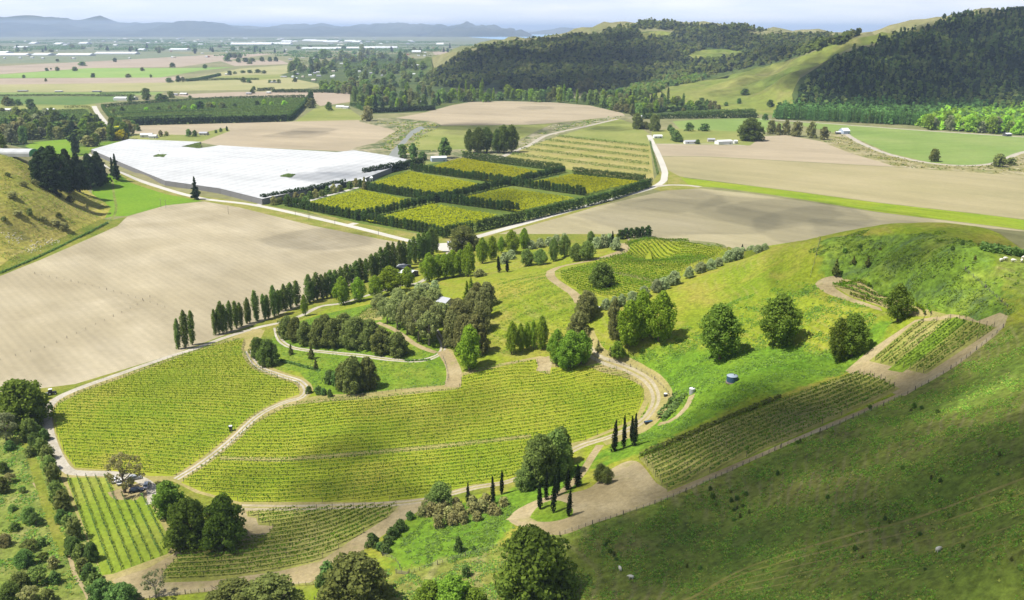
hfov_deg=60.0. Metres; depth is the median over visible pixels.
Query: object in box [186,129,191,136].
garden tree
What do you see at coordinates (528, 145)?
river track
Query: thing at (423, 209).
orchard canopy
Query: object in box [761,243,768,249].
olive tree
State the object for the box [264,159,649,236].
orchard floor
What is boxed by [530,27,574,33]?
hills
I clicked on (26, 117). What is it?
woodland tree
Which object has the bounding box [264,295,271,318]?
lombardy poplar
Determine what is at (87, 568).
shrub
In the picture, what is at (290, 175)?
orchard gap
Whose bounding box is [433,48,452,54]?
tan field
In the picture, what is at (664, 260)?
vine row
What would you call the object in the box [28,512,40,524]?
shrub
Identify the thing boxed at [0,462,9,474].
shrub
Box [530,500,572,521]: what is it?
grass island
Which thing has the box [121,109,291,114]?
orchard row
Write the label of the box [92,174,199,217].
bright meadow
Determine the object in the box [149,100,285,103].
orchard row
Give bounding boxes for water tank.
[689,387,694,394]
[726,374,737,382]
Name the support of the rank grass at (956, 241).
on the hillside at (974, 234)
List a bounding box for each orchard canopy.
[306,189,404,213]
[366,203,497,227]
[373,171,476,192]
[435,157,535,180]
[467,187,573,210]
[531,174,636,193]
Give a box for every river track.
[499,119,617,157]
[844,134,1023,165]
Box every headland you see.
[49,330,297,481]
[59,472,174,582]
[113,503,420,598]
[173,348,648,504]
[220,434,530,461]
[299,387,449,403]
[536,356,551,370]
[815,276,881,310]
[846,313,1007,395]
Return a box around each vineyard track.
[42,248,451,503]
[171,329,312,479]
[241,347,659,509]
[506,445,603,519]
[546,243,629,302]
[584,330,671,444]
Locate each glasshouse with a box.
[0,53,30,55]
[31,53,55,55]
[56,53,95,55]
[94,52,139,53]
[169,48,190,49]
[230,43,273,44]
[256,42,292,44]
[301,47,338,48]
[323,40,340,41]
[338,47,374,48]
[364,46,397,47]
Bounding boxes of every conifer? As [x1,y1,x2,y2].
[109,157,112,175]
[112,153,120,179]
[190,176,200,199]
[288,344,292,354]
[306,343,314,358]
[313,358,317,368]
[360,177,366,189]
[462,281,468,300]
[468,277,472,288]
[785,105,787,118]
[831,258,840,275]
[851,108,854,121]
[865,256,870,267]
[868,110,871,122]
[873,111,877,123]
[906,111,909,124]
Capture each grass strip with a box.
[680,177,1023,229]
[888,317,966,372]
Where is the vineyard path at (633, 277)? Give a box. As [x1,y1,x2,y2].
[616,273,653,282]
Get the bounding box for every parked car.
[128,474,141,478]
[129,486,143,492]
[143,481,150,488]
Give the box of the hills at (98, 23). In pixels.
[0,15,432,29]
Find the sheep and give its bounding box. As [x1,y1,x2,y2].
[935,546,941,552]
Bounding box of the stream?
[388,126,424,157]
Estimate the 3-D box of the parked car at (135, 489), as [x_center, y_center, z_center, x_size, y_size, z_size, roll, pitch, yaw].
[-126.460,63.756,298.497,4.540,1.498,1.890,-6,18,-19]
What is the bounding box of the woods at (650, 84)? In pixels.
[623,71,709,94]
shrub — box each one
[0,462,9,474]
[0,476,10,493]
[0,533,12,547]
[0,581,19,599]
[3,440,16,450]
[3,472,16,482]
[7,504,17,511]
[7,521,20,531]
[8,570,29,589]
[12,548,36,569]
[15,585,38,599]
[17,487,25,492]
[18,418,38,441]
[18,538,36,549]
[19,505,38,525]
[23,445,35,458]
[26,564,46,582]
[27,432,39,446]
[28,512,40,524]
[32,437,48,455]
[34,536,48,547]
[36,552,48,559]
[37,588,54,599]
[39,428,50,440]
[39,444,54,460]
[40,455,56,471]
[44,462,61,484]
[46,555,60,569]
[46,570,60,584]
[47,480,66,502]
[52,488,71,511]
[53,509,66,524]
[60,513,70,527]
[63,535,70,546]
[63,536,79,557]
[65,516,82,539]
[71,543,86,560]
[74,557,88,574]
[79,562,97,580]
[83,571,101,588]
[305,385,312,393]
[313,385,320,394]
[314,573,325,588]
[319,559,332,578]
[321,388,326,395]
[322,369,332,384]
[327,389,332,396]
[330,371,335,385]
[364,532,379,548]
[376,542,382,551]
[380,543,391,553]
[382,535,392,545]
[386,526,399,540]
[393,518,408,532]
[405,510,414,520]
[413,282,422,288]
[416,506,426,517]
[422,282,429,290]
[425,501,435,517]
[429,280,439,288]
[432,502,444,517]
[432,514,444,528]
[440,499,449,507]
[443,506,453,519]
[444,512,457,525]
[452,497,461,507]
[453,502,466,511]
[453,536,462,553]
[456,511,468,525]
[461,565,470,577]
[466,494,477,506]
[466,501,480,515]
[471,510,482,521]
[473,269,486,276]
[477,499,488,513]
[479,492,491,503]
[486,502,497,515]
[493,506,501,515]
[498,496,509,506]
[499,252,508,263]
[506,249,516,259]
[527,240,536,249]
[534,238,544,247]
[544,237,551,245]
[551,234,559,241]
[591,236,601,248]
[593,463,605,482]
[595,340,601,351]
[599,234,607,247]
[600,466,614,483]
[607,233,615,246]
[609,237,620,250]
[610,340,625,358]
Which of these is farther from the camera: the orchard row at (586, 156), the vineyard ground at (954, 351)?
the orchard row at (586, 156)
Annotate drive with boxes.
[273,328,445,361]
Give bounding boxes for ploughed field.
[0,202,413,391]
[104,120,394,150]
[398,101,624,125]
[500,188,1023,248]
[656,135,895,166]
[663,157,1023,218]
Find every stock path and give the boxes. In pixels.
[21,440,64,555]
[32,483,87,599]
[684,507,1023,599]
[685,522,1023,599]
[692,537,1023,599]
[693,492,1023,595]
[694,477,1023,596]
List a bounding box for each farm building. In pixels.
[113,97,137,99]
[707,138,715,141]
[714,140,732,144]
[839,128,849,133]
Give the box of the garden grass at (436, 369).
[271,304,446,393]
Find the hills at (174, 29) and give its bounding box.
[0,21,425,36]
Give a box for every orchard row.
[108,102,300,107]
[109,101,299,106]
[110,103,296,109]
[110,103,299,108]
[111,101,298,106]
[111,102,297,107]
[111,103,298,108]
[115,104,294,109]
[115,106,293,112]
[116,105,296,110]
[117,105,297,110]
[117,107,290,112]
[117,107,294,113]
[118,100,300,106]
[118,108,291,114]
[119,105,295,111]
[119,108,293,114]
[120,106,296,111]
[120,109,292,114]
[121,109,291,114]
[121,110,290,115]
[122,107,295,112]
[122,108,294,113]
[122,110,289,115]
[122,111,281,116]
[123,100,301,105]
[123,102,298,107]
[124,111,288,117]
[124,111,289,116]
[125,104,298,110]
[126,111,290,116]
[126,112,288,119]
[130,113,287,118]
[131,100,298,104]
[136,112,285,117]
[137,100,301,104]
[139,114,281,118]
[146,99,300,103]
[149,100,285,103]
[157,99,293,102]
[158,99,301,102]
[162,113,284,118]
[164,98,299,102]
[167,98,302,101]
[173,98,292,101]
[183,97,301,100]
[186,97,299,100]
[193,97,291,99]
[510,153,647,171]
[512,152,650,170]
[521,148,649,164]
[523,147,648,162]
[532,143,648,157]
[536,142,647,156]
[545,139,645,151]
[547,138,648,150]
[556,135,647,145]
[563,135,646,144]
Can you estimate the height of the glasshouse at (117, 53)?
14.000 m
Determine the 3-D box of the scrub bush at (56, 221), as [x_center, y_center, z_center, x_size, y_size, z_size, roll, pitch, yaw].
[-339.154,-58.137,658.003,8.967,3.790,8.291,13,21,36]
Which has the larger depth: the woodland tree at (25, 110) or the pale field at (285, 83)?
the pale field at (285, 83)
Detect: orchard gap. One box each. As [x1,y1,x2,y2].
[153,154,166,156]
[183,142,200,147]
[280,173,294,177]
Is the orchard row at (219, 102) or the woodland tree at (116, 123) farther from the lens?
the orchard row at (219, 102)
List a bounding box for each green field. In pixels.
[0,67,229,77]
[0,92,162,95]
[129,128,229,141]
[216,74,288,79]
[297,106,360,120]
[673,118,782,131]
[790,122,1023,164]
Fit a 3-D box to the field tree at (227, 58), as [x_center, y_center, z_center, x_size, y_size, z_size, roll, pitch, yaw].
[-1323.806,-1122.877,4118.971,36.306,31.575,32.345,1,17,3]
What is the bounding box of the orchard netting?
[91,139,407,204]
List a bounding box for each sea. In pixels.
[475,32,554,39]
[791,30,875,31]
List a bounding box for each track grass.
[176,351,305,478]
[242,353,656,507]
[275,328,443,360]
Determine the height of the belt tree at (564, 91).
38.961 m
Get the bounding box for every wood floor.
[7,133,131,151]
[282,54,717,115]
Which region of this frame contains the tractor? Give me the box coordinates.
[45,388,56,395]
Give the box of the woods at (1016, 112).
[915,100,1023,132]
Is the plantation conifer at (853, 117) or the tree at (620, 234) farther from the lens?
the plantation conifer at (853, 117)
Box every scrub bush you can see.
[6,191,18,197]
[12,210,22,214]
[18,181,29,186]
[26,208,32,214]
[30,179,39,185]
[50,219,60,224]
[55,212,61,217]
[58,222,69,229]
[65,195,75,202]
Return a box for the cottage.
[396,264,410,270]
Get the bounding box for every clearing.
[643,31,672,37]
[684,49,741,59]
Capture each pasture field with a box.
[413,124,549,149]
[561,119,649,144]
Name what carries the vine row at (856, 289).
on the vineyard ground at (913, 313)
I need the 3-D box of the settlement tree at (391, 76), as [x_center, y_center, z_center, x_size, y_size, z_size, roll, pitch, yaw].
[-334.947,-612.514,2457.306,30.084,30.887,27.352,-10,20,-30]
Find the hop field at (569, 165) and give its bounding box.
[508,136,653,179]
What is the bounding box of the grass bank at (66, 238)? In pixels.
[0,217,125,275]
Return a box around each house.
[140,133,152,137]
[199,132,208,134]
[400,269,418,276]
[436,296,452,305]
[652,135,662,137]
[683,140,695,143]
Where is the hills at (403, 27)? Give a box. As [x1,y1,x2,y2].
[350,21,514,35]
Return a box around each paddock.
[0,104,95,110]
[68,139,125,156]
[394,161,436,171]
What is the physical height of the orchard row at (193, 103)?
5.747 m
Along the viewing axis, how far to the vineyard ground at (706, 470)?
277.11 m
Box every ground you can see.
[0,8,1023,248]
[0,37,499,51]
[39,234,627,599]
[53,338,299,475]
[66,478,170,574]
[108,483,146,499]
[161,506,397,581]
[181,359,643,501]
[358,307,381,319]
[509,461,666,534]
[560,239,724,297]
[640,373,899,490]
[833,279,946,316]
[870,317,995,373]
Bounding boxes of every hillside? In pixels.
[0,154,109,264]
[150,235,1023,599]
[449,31,834,91]
[650,29,925,114]
[779,222,1021,256]
[792,26,1023,103]
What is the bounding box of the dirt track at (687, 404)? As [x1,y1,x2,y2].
[657,394,694,425]
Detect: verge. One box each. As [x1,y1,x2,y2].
[120,173,408,243]
[301,191,644,242]
[649,171,701,190]
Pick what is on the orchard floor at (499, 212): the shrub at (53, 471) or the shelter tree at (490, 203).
the shelter tree at (490, 203)
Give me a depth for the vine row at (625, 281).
451.46 m
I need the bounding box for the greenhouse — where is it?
[0,148,37,156]
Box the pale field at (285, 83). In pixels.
[0,65,318,91]
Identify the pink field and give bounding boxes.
[0,53,272,73]
[0,76,183,83]
[178,92,349,105]
[221,60,288,65]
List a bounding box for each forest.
[422,17,861,91]
[772,94,997,123]
[795,6,1023,107]
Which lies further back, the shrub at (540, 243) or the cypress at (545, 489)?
the shrub at (540, 243)
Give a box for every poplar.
[173,318,180,348]
[179,309,189,348]
[186,310,195,344]
[210,309,217,334]
[215,308,220,333]
[216,301,225,333]
[221,304,228,331]
[225,300,233,330]
[231,301,238,328]
[237,302,243,326]
[243,297,249,323]
[246,300,251,322]
[250,290,259,320]
[260,294,267,319]
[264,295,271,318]
[268,285,277,316]
[276,289,281,314]
[279,290,283,310]
[280,284,289,310]
[285,282,294,308]
[292,280,301,305]
[300,294,307,314]
[303,274,313,303]
[311,272,320,299]
[312,282,315,300]
[317,274,326,298]
[323,272,329,297]
[326,270,334,296]
[331,276,350,304]
[332,269,339,292]
[337,266,344,277]
[342,263,350,285]
[349,264,353,283]
[350,276,366,301]
[351,260,360,277]
[357,258,365,280]
[362,258,369,281]
[368,253,375,276]
[368,275,383,295]
[373,252,379,275]
[377,247,384,273]
[381,247,389,270]
[386,242,393,266]
[390,242,397,268]
[396,240,403,263]
[400,240,408,263]
[402,266,414,286]
[406,239,412,264]
[411,236,417,262]
[416,233,422,260]
[418,252,437,281]
[421,232,428,259]
[425,231,431,252]
[428,226,435,254]
[431,254,443,278]
[434,229,439,252]
[438,253,451,278]
[446,249,461,276]
[454,324,481,369]
[457,249,465,274]
[460,242,475,276]
[475,237,490,263]
[487,236,498,259]
[497,236,504,252]
[504,229,519,251]
[505,320,518,353]
[516,323,524,350]
[519,228,529,248]
[524,321,531,349]
[530,320,536,349]
[534,315,549,349]
[616,299,643,347]
[632,288,655,340]
[643,290,677,341]
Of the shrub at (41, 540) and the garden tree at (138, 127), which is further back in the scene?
the garden tree at (138, 127)
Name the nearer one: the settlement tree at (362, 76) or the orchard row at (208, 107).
the orchard row at (208, 107)
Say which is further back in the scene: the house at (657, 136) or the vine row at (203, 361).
the house at (657, 136)
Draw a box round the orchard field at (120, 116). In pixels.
[108,98,303,123]
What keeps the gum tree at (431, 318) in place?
on the garden grass at (436, 369)
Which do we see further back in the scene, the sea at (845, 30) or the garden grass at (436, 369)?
the sea at (845, 30)
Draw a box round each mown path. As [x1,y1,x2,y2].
[376,322,436,353]
[437,350,461,387]
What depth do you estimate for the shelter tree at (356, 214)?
719.29 m
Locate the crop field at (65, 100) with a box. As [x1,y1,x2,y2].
[0,96,126,104]
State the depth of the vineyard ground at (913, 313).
341.91 m
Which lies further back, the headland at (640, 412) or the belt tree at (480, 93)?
the belt tree at (480, 93)
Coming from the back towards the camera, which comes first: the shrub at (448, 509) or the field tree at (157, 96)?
the field tree at (157, 96)
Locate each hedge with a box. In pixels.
[0,93,134,96]
[0,221,107,272]
[64,105,94,114]
[100,91,149,93]
[101,103,124,121]
[104,94,304,106]
[107,103,217,110]
[126,114,287,124]
[184,73,220,80]
[185,78,258,81]
[257,87,273,90]
[259,179,345,198]
[272,88,341,92]
[280,358,319,370]
[287,96,307,120]
[349,100,395,105]
[362,156,425,172]
[370,105,435,112]
[405,358,430,360]
[447,220,474,235]
[462,151,562,168]
[475,210,525,230]
[525,197,584,220]
[572,166,645,180]
[584,190,611,205]
[610,178,652,199]
[638,394,781,456]
[642,113,758,118]
[645,106,712,112]
[649,140,658,174]
[656,390,687,420]
[674,108,755,115]
[979,241,1023,256]
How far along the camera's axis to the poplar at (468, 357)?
373.02 m
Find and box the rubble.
[1,232,59,252]
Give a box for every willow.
[424,481,452,506]
[513,467,535,491]
[521,248,533,265]
[521,433,557,486]
[532,248,547,264]
[547,429,573,478]
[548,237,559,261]
[555,425,574,461]
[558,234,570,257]
[568,243,581,260]
[578,240,596,259]
[587,231,594,241]
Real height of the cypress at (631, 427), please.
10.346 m
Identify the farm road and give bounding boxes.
[88,154,415,242]
[92,106,130,134]
[310,187,358,200]
[476,135,667,237]
[655,184,701,186]
[766,119,1020,136]
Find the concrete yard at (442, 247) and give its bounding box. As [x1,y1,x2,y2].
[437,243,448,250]
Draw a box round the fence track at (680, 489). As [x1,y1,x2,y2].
[563,331,1000,532]
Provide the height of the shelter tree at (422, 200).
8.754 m
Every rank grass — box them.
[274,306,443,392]
[375,546,563,599]
[399,504,518,567]
[489,270,577,354]
[601,280,876,446]
[808,229,1023,320]
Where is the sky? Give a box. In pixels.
[0,0,1023,28]
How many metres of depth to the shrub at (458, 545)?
248.54 m
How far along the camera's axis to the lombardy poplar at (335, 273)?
513.88 m
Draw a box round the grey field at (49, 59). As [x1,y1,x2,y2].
[0,53,197,63]
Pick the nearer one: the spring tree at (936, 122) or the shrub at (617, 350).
the shrub at (617, 350)
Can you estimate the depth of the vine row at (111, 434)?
334.49 m
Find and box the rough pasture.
[0,408,104,599]
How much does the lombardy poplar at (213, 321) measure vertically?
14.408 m
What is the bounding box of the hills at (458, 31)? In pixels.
[416,26,531,36]
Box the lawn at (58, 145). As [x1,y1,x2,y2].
[26,139,71,153]
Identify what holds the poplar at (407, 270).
on the hillside at (698, 295)
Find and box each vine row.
[52,410,240,422]
[53,416,234,427]
[54,407,246,420]
[55,413,237,424]
[55,418,231,431]
[55,421,228,435]
[56,405,247,415]
[56,425,225,439]
[56,428,221,441]
[56,430,216,445]
[58,402,254,415]
[59,434,212,446]
[60,400,257,412]
[60,438,209,451]
[62,440,203,454]
[63,398,262,410]
[63,444,199,455]
[63,447,193,459]
[66,451,188,463]
[67,474,89,540]
[69,454,183,465]
[70,395,262,405]
[72,458,178,469]
[74,393,268,402]
[75,462,176,474]
[76,474,111,572]
[77,390,273,400]
[83,388,279,398]
[85,473,121,569]
[89,386,286,395]
[95,475,131,565]
[96,384,293,393]
[101,383,298,392]
[103,473,140,560]
[106,380,298,388]
[112,378,298,387]
[117,376,299,384]
[121,491,151,559]
[123,375,289,381]
[128,372,283,379]
[134,370,277,376]
[134,497,160,555]
[139,369,271,372]
[140,493,168,549]
[144,367,265,371]
[149,365,261,369]
[152,363,256,367]
[161,544,338,573]
[163,360,251,363]
[163,362,250,364]
[164,552,322,576]
[165,527,363,567]
[168,358,250,360]
[172,356,250,359]
[173,512,387,562]
[177,354,248,356]
[177,507,390,558]
[180,502,395,554]
[182,353,247,355]
[183,456,522,485]
[185,502,383,547]
[188,452,524,481]
[189,458,522,488]
[191,351,242,354]
[192,450,523,477]
[193,349,244,352]
[196,435,585,473]
[198,348,242,350]
[201,431,597,470]
[201,462,521,493]
[203,346,243,348]
[205,426,610,467]
[209,421,620,463]
[213,342,244,344]
[213,416,631,460]
[218,412,635,455]
[219,465,521,496]
[222,407,636,451]
[226,403,637,449]
[231,395,643,442]
[231,398,640,445]
[236,392,642,439]
[237,469,518,501]
[238,390,643,435]
[241,502,374,540]
[242,388,640,433]
[246,386,641,429]
[248,505,294,514]
[249,383,641,426]
[253,381,637,424]
[258,504,316,516]
[258,505,332,520]
[259,379,635,420]
[262,377,629,418]
[268,373,630,416]
[269,503,362,531]
[269,504,344,525]
[272,504,353,526]
[274,371,625,413]
[280,366,616,408]
[283,363,601,408]
[296,395,356,404]
[322,473,513,501]
[359,486,448,498]
[391,491,428,497]
[459,361,585,386]
[461,370,547,383]
[462,369,535,378]
[463,365,536,377]
[475,362,537,370]
[514,358,537,363]
[561,270,638,291]
[561,272,638,294]
[561,274,626,292]
[561,276,627,296]
[564,269,639,288]
[564,279,619,295]
[566,280,607,295]
[568,268,649,288]
[571,267,650,286]
[575,266,651,285]
[577,265,651,283]
[581,265,652,281]
[584,264,653,279]
[587,263,658,278]
[592,263,660,278]
[593,261,665,277]
[595,261,666,277]
[599,260,667,275]
[600,257,668,273]
[603,257,677,271]
[606,256,679,271]
[608,256,682,270]
[610,255,684,268]
[612,254,686,266]
[615,254,687,265]
[617,253,690,264]
[620,253,692,263]
[621,251,691,262]
[624,251,695,261]
[626,249,697,261]
[627,240,705,258]
[627,241,702,258]
[627,242,701,259]
[628,244,700,260]
[628,248,696,260]
[630,240,703,258]
[631,238,708,258]
[637,237,710,258]
[639,442,664,459]
[644,400,767,457]
[647,370,859,458]
[647,372,863,465]
[648,236,712,256]
[650,237,710,256]
[650,237,713,255]
[653,371,870,465]
[653,373,874,471]
[655,376,880,476]
[659,238,716,255]
[660,376,885,477]
[662,380,889,481]
[663,238,717,254]
[665,238,719,252]
[667,382,894,486]
[709,410,841,472]
[746,419,822,456]
[832,282,894,302]
[836,282,888,295]
[839,279,872,288]
[850,291,881,303]
[875,317,923,358]
[881,319,936,361]
[889,315,950,361]
[895,315,959,363]
[903,315,966,366]
[909,320,972,366]
[915,302,925,313]
[916,322,979,370]
[923,324,986,372]
[977,322,994,337]
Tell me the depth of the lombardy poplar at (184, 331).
429.70 m
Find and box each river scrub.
[377,121,439,161]
[429,116,620,154]
[824,135,1023,172]
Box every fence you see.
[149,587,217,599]
[342,356,447,398]
[410,546,490,571]
[559,444,780,533]
[598,359,670,395]
[781,324,1003,446]
[965,266,1007,307]
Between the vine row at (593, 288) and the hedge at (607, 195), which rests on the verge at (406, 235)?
the hedge at (607, 195)
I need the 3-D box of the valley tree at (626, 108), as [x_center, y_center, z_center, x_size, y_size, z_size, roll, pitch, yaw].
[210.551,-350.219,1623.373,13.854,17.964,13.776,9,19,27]
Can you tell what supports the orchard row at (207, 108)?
on the orchard field at (120, 116)
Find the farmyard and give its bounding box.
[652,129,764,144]
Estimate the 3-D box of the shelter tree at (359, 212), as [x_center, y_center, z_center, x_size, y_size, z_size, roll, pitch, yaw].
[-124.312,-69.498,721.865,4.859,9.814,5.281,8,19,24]
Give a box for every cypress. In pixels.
[465,482,469,501]
[490,476,495,502]
[496,256,501,271]
[499,470,503,494]
[505,259,508,271]
[536,482,542,508]
[543,468,548,500]
[550,474,556,513]
[555,468,560,494]
[563,468,571,489]
[566,490,572,515]
[573,465,582,486]
[611,420,618,451]
[621,415,626,447]
[629,415,634,441]
[631,413,638,445]
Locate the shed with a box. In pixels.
[430,156,446,161]
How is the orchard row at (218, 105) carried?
on the orchard field at (120, 116)
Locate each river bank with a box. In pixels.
[351,118,439,158]
[416,115,643,160]
[821,132,1023,175]
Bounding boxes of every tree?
[0,117,11,123]
[0,123,6,131]
[0,134,6,147]
[0,378,55,434]
[0,412,18,440]
[1,96,10,105]
[4,124,17,139]
[4,128,20,144]
[6,114,18,123]
[8,98,15,105]
[10,106,21,115]
[10,121,18,133]
[15,99,22,104]
[16,117,25,125]
[17,126,27,143]
[21,108,29,114]
[21,113,30,122]
[23,122,41,139]
[25,99,33,106]
[27,102,35,110]
[28,151,46,184]
[30,107,37,116]
[30,113,41,124]
[32,119,39,129]
[33,110,44,115]
[34,160,65,192]
[37,127,46,138]
[37,146,44,158]
[39,116,48,133]
[40,145,72,194]
[41,108,49,114]
[44,115,53,121]
[45,122,54,138]
[49,121,63,131]
[50,110,60,120]
[52,126,64,138]
[59,112,68,119]
[59,120,68,130]
[60,125,66,136]
[60,148,85,193]
[63,121,79,140]
[66,129,85,141]
[67,114,78,123]
[70,133,79,153]
[71,153,90,191]
[77,118,88,129]
[78,114,95,127]
[79,135,96,146]
[80,129,91,138]
[82,153,103,187]
[82,541,99,561]
[84,577,112,599]
[86,122,96,132]
[90,133,100,145]
[91,151,112,184]
[92,113,101,122]
[94,127,107,139]
[95,121,107,127]
[103,581,141,599]
[104,452,145,492]
[106,124,116,140]
[107,116,115,125]
[113,120,119,126]
[116,129,127,139]
[118,121,129,139]
[119,119,136,133]
[126,94,134,101]
[133,124,140,130]
[140,88,150,99]
[140,568,165,597]
[150,479,186,518]
[154,93,162,99]
[160,95,169,100]
[160,496,211,551]
[167,91,174,97]
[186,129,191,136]
[194,100,204,108]
[198,492,247,553]
[204,576,249,599]
[205,102,214,108]
[218,102,226,107]
[223,55,230,61]
[231,52,237,57]
[234,571,304,599]
[248,337,261,360]
[255,339,279,366]
[270,196,276,204]
[276,197,283,203]
[276,315,289,340]
[285,196,289,206]
[285,316,299,342]
[287,63,292,72]
[289,60,295,69]
[293,57,300,62]
[295,198,298,207]
[296,62,303,72]
[296,320,311,346]
[305,98,316,107]
[306,90,313,100]
[307,191,312,198]
[307,317,328,347]
[308,57,313,65]
[311,202,316,211]
[312,189,318,197]
[313,62,321,71]
[313,550,394,599]
[318,49,326,58]
[318,80,323,89]
[319,67,327,73]
[319,190,326,196]
[320,313,330,322]
[320,318,340,348]
[321,83,328,90]
[322,58,328,67]
[324,102,332,110]
[324,186,330,193]
[326,50,331,57]
[326,61,337,70]
[330,184,336,192]
[334,86,340,92]
[334,363,348,390]
[336,312,350,324]
[336,356,365,396]
[337,53,342,60]
[337,184,343,191]
[338,320,357,348]
[340,84,347,93]
[341,53,351,57]
[341,316,365,350]
[343,63,351,72]
[345,69,351,78]
[346,85,352,93]
[346,181,352,188]
[346,208,350,217]
[349,56,357,61]
[351,87,356,101]
[352,178,358,186]
[354,210,358,219]
[356,91,365,103]
[357,52,362,60]
[357,209,360,219]
[357,356,380,390]
[358,44,364,52]
[358,318,379,349]
[359,73,365,80]
[360,79,368,84]
[360,105,373,120]
[361,84,367,92]
[362,59,370,66]
[363,210,367,220]
[364,96,372,107]
[365,83,372,94]
[369,55,377,61]
[369,326,391,355]
[370,61,377,70]
[370,293,385,312]
[371,65,378,73]
[371,78,380,82]
[371,85,381,95]
[372,93,377,107]
[373,94,381,102]
[373,212,378,222]
[376,52,385,58]
[376,297,393,322]
[378,85,385,95]
[378,265,407,292]
[379,183,384,192]
[380,77,386,86]
[381,204,386,213]
[382,96,389,104]
[383,87,390,98]
[384,298,405,327]
[384,331,409,357]
[386,73,395,83]
[389,91,397,101]
[390,215,395,225]
[390,287,404,300]
[391,67,398,72]
[391,81,398,86]
[391,290,405,299]
[394,300,417,333]
[395,218,398,227]
[396,50,402,59]
[397,98,403,106]
[397,144,406,158]
[398,219,402,227]
[399,73,410,81]
[399,78,405,88]
[399,199,403,209]
[401,60,408,68]
[402,53,407,60]
[402,95,407,106]
[402,289,423,303]
[403,199,407,208]
[404,81,409,89]
[405,219,409,229]
[405,303,430,340]
[406,198,411,207]
[407,88,414,101]
[408,142,417,158]
[409,219,412,229]
[410,198,414,207]
[412,61,416,69]
[412,219,416,230]
[413,91,420,99]
[413,286,426,299]
[413,579,439,599]
[414,297,434,313]
[415,84,421,93]
[415,310,439,344]
[416,97,420,104]
[416,220,420,231]
[417,151,426,159]
[417,196,420,205]
[418,61,425,68]
[418,81,425,86]
[420,94,427,105]
[420,221,424,232]
[421,84,425,93]
[421,196,424,204]
[423,223,428,232]
[425,287,442,301]
[426,195,430,203]
[427,85,432,95]
[429,304,444,327]
[431,98,436,104]
[434,192,437,201]
[434,574,470,599]
[435,302,449,316]
[436,92,440,104]
[437,191,441,201]
[438,88,447,102]
[438,137,451,156]
[439,226,443,235]
[441,305,461,331]
[442,225,450,237]
[442,310,458,346]
[444,192,448,202]
[447,92,453,101]
[447,194,452,202]
[447,225,478,250]
[448,88,457,98]
[451,313,470,352]
[452,299,468,314]
[454,194,458,203]
[457,85,460,101]
[459,194,463,204]
[460,92,468,101]
[463,290,476,314]
[463,586,488,599]
[464,129,473,151]
[465,89,473,101]
[465,196,470,205]
[467,234,479,248]
[467,314,490,356]
[468,126,485,152]
[469,281,481,293]
[469,301,490,331]
[472,88,475,100]
[472,196,476,206]
[474,287,493,317]
[475,88,479,97]
[476,197,480,206]
[478,126,492,152]
[479,82,481,100]
[480,198,484,207]
[481,79,483,95]
[482,92,490,101]
[482,282,496,302]
[484,199,488,207]
[486,88,491,98]
[488,198,491,208]
[491,128,502,152]
[491,200,496,208]
[492,523,579,599]
[495,91,503,99]
[495,199,499,208]
[496,124,512,152]
[498,200,503,209]
[503,84,511,98]
[506,124,519,151]
[507,200,510,210]
[509,88,517,99]
[510,202,514,210]
[515,89,523,98]
[521,77,535,90]
[522,90,528,100]
[528,88,534,100]
[532,91,541,101]
[541,89,547,101]
[545,92,552,101]
[546,328,564,364]
[547,181,550,189]
[551,86,556,100]
[555,87,562,102]
[555,342,573,368]
[559,329,583,367]
[561,183,564,191]
[562,84,565,100]
[565,88,573,101]
[566,311,590,333]
[570,330,592,363]
[573,81,585,92]
[574,290,597,320]
[575,89,578,103]
[578,185,582,194]
[580,92,586,101]
[581,186,586,194]
[583,78,594,91]
[586,89,593,104]
[587,262,615,289]
[591,89,600,104]
[591,292,598,311]
[599,95,607,107]
[600,298,610,310]
[606,89,614,94]
[606,96,611,105]
[607,298,620,339]
[610,97,617,109]
[613,103,619,111]
[616,88,623,93]
[616,229,624,238]
[617,97,625,104]
[618,104,623,111]
[618,293,625,306]
[623,227,629,236]
[624,104,629,113]
[626,291,636,300]
[628,95,636,107]
[628,228,634,237]
[629,104,635,115]
[632,113,642,128]
[634,227,640,237]
[635,104,643,114]
[636,95,643,102]
[639,121,650,128]
[639,226,644,236]
[639,286,650,295]
[643,90,649,98]
[645,225,652,236]
[648,114,660,131]
[650,279,661,292]
[652,100,659,112]
[659,277,669,289]
[667,104,676,111]
[667,270,680,285]
[669,96,677,105]
[669,127,675,134]
[670,130,679,140]
[673,134,683,141]
[678,99,684,105]
[683,122,693,130]
[683,266,694,278]
[694,261,706,273]
[695,100,702,108]
[698,123,709,130]
[699,302,745,358]
[700,103,706,109]
[705,258,715,269]
[714,257,723,266]
[721,250,734,262]
[731,247,743,259]
[736,117,765,140]
[740,88,749,94]
[740,247,746,255]
[746,245,754,250]
[753,245,763,253]
[758,292,803,346]
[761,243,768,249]
[762,113,768,119]
[766,99,773,105]
[766,120,775,133]
[774,123,782,135]
[782,120,790,134]
[790,121,802,136]
[806,121,817,137]
[819,126,830,139]
[828,316,853,361]
[838,312,873,356]
[882,283,914,321]
[920,114,928,126]
[924,113,933,129]
[928,148,940,161]
[932,117,939,127]
[943,111,951,121]
[944,115,954,130]
[954,116,961,129]
[964,115,974,131]
[973,116,981,131]
[977,121,986,132]
[988,116,998,133]
[990,153,1007,166]
[993,116,1002,132]
[998,122,1006,132]
[1003,115,1012,132]
[1005,120,1013,133]
[1006,157,1016,164]
[1009,119,1023,134]
[1015,122,1023,134]
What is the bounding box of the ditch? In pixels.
[0,180,116,273]
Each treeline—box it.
[0,38,473,56]
[295,50,442,69]
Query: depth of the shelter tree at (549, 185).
851.37 m

